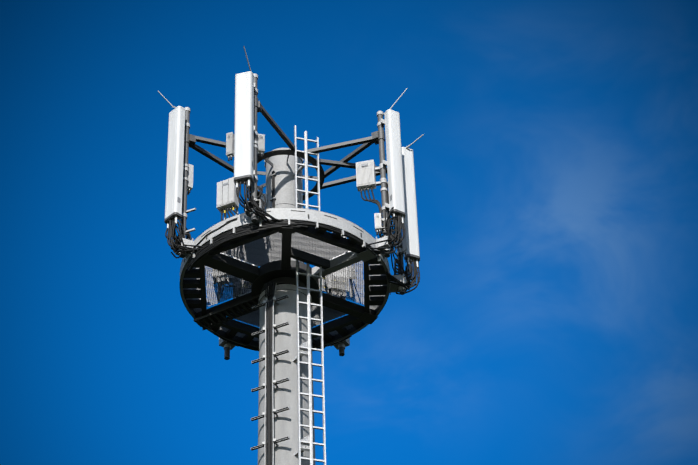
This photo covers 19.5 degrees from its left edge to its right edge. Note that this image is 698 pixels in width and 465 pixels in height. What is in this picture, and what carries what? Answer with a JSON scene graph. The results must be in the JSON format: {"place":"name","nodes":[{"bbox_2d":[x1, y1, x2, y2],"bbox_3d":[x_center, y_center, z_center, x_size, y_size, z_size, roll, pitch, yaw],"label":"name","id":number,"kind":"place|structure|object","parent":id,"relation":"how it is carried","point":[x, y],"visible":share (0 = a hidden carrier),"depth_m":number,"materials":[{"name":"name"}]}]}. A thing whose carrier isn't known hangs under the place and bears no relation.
{"place":"outdoors","nodes":[
{"label":"outdoors","id":0,"kind":"place"},
{"bbox_2d":[0,0,697,464],"label":"sky","id":1,"kind":"structure","parent":0,"point":[551,316],"materials":[{"name":"blue"}]},
{"label":"ground","id":2,"kind":"structure","parent":0,"visible":0},
{"bbox_2d":[258,148,315,464],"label":"mast","id":3,"kind":"object","parent":2,"relation":"on","point":[280,184],"visible":0.52,"depth_m":35.80,"materials":[{"name":"concrete"}]},
{"bbox_2d":[251,283,289,464],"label":"pegs","id":4,"kind":"object","parent":3,"relation":"attached to","point":[268,413],"visible":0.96,"depth_m":35.23,"materials":[{"name":"black metal"}]},
{"bbox_2d":[180,207,389,346],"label":"platform","id":5,"kind":"structure","parent":3,"relation":"attached to","point":[282,271],"depth_m":36.86,"materials":[{"name":"grey metal"}]},
{"bbox_2d":[183,231,386,340],"bbox_3d":[-1.173,0.883,37.343,3.808,0.030,3.808,-2,-40,-1],"label":"grating","id":6,"kind":"object","parent":5,"relation":"on","point":[263,251],"visible":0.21,"depth_m":37.27,"materials":[{"name":"metal"}]},
{"bbox_2d":[212,237,356,299],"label":"equipment cabinets","id":7,"kind":"object","parent":6,"relation":"on","point":[239,295],"visible":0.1,"depth_m":37.80,"materials":[{"name":"grey metal"}]},
{"bbox_2d":[175,77,406,359],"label":"mounting poles","id":8,"kind":"object","parent":5,"relation":"on","point":[340,346],"visible":0.46,"depth_m":37.33,"materials":[{"name":"grey metal"}]},
{"bbox_2d":[164,106,189,227],"bbox_3d":[-3.139,-1.145,37.690,0.403,2.857,0.337,31,-50,-33],"label":"antenna","id":9,"kind":"object","parent":8,"relation":"attached to","point":[175,170],"visible":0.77,"depth_m":37.55,"materials":[{"name":"white fibreglass plastic"},{"name":"galvanised steel"}]},
{"bbox_2d":[183,163,193,194],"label":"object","id":10,"kind":"object","parent":8,"relation":"attached to","point":[189,179],"visible":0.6,"depth_m":37.76,"materials":[{"name":"grey"}]},
{"bbox_2d":[216,177,238,213],"bbox_3d":[-2.185,-0.637,36.664,0.360,0.710,0.194,-18,-43,18],"label":"radio unit","id":11,"kind":"object","parent":8,"relation":"attached to","point":[226,194],"visible":0.85,"depth_m":36.57,"materials":[{"name":"grey metal"}]},
{"bbox_2d":[226,132,257,160],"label":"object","id":12,"kind":"object","parent":8,"relation":"attached to","point":[230,145],"visible":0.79,"depth_m":36.82,"materials":[{"name":"grey plastic"}]},
{"bbox_2d":[234,71,257,186],"bbox_3d":[-1.857,-1.771,36.840,0.358,2.771,0.402,-11,-41,11],"label":"antenna","id":13,"kind":"object","parent":8,"relation":"attached to","point":[245,90],"visible":0.92,"depth_m":36.69,"materials":[{"name":"white fibreglass plastic"},{"name":"galvanised steel"}]},
{"bbox_2d":[158,46,423,147],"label":"lightning rods","id":14,"kind":"object","parent":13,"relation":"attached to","point":[256,75],"visible":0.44,"depth_m":38.96,"materials":[{"name":"grey metal"}]},
{"bbox_2d":[254,134,264,156],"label":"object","id":15,"kind":"object","parent":8,"relation":"attached to","point":[260,142],"visible":0.75,"depth_m":36.92,"materials":[{"name":"grey"}]},
{"bbox_2d":[165,180,419,350],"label":"cables","id":16,"kind":"object","parent":8,"relation":"attached to","point":[174,240],"visible":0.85,"depth_m":36.49,"materials":[{"name":"black plastic"}]},
{"bbox_2d":[396,237,406,255],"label":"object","id":17,"kind":"object","parent":16,"relation":"attached to","point":[403,243],"visible":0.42,"depth_m":37.70,"materials":[{"name":"grey"}]},
{"bbox_2d":[356,160,386,192],"bbox_3d":[0.417,-1.026,37.771,0.566,0.710,0.227,-2,-40,-1],"label":"radio unit","id":18,"kind":"object","parent":8,"relation":"attached to","point":[366,174],"visible":0.92,"depth_m":37.71,"materials":[{"name":"grey metal"}]},
{"bbox_2d":[374,213,386,234],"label":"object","id":19,"kind":"object","parent":8,"relation":"attached to","point":[379,220],"visible":0.73,"depth_m":36.92,"materials":[{"name":"grey"}]},
{"bbox_2d":[380,178,388,194],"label":"clamps","id":20,"kind":"object","parent":8,"relation":"attached to","point":[383,188],"visible":0.19,"depth_m":37.60,"materials":[{"name":"grey metal"}]},
{"bbox_2d":[377,109,405,223],"bbox_3d":[0.783,-1.213,37.869,0.433,2.722,0.272,-2,-40,-1],"label":"antenna","id":21,"kind":"object","parent":8,"relation":"attached to","point":[391,123],"visible":0.79,"depth_m":37.83,"materials":[{"name":"white fibreglass plastic"},{"name":"galvanised steel"}]},
{"bbox_2d":[397,147,419,267],"bbox_3d":[1.061,-0.460,38.388,0.437,2.884,0.261,-8,-40,7],"label":"antenna","id":22,"kind":"object","parent":8,"relation":"attached to","point":[411,232],"visible":0.69,"depth_m":38.24,"materials":[{"name":"grey plastic"}]},
{"bbox_2d":[184,97,387,200],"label":"struts","id":23,"kind":"object","parent":3,"relation":"attached to","point":[366,142],"visible":0.48,"depth_m":38.51,"materials":[{"name":"metal"}]},
{"bbox_2d":[293,125,325,464],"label":"ladder","id":24,"kind":"object","parent":3,"relation":"attached to","point":[306,443],"visible":0.81,"depth_m":35.61,"materials":[{"name":"metal"}]}
]}

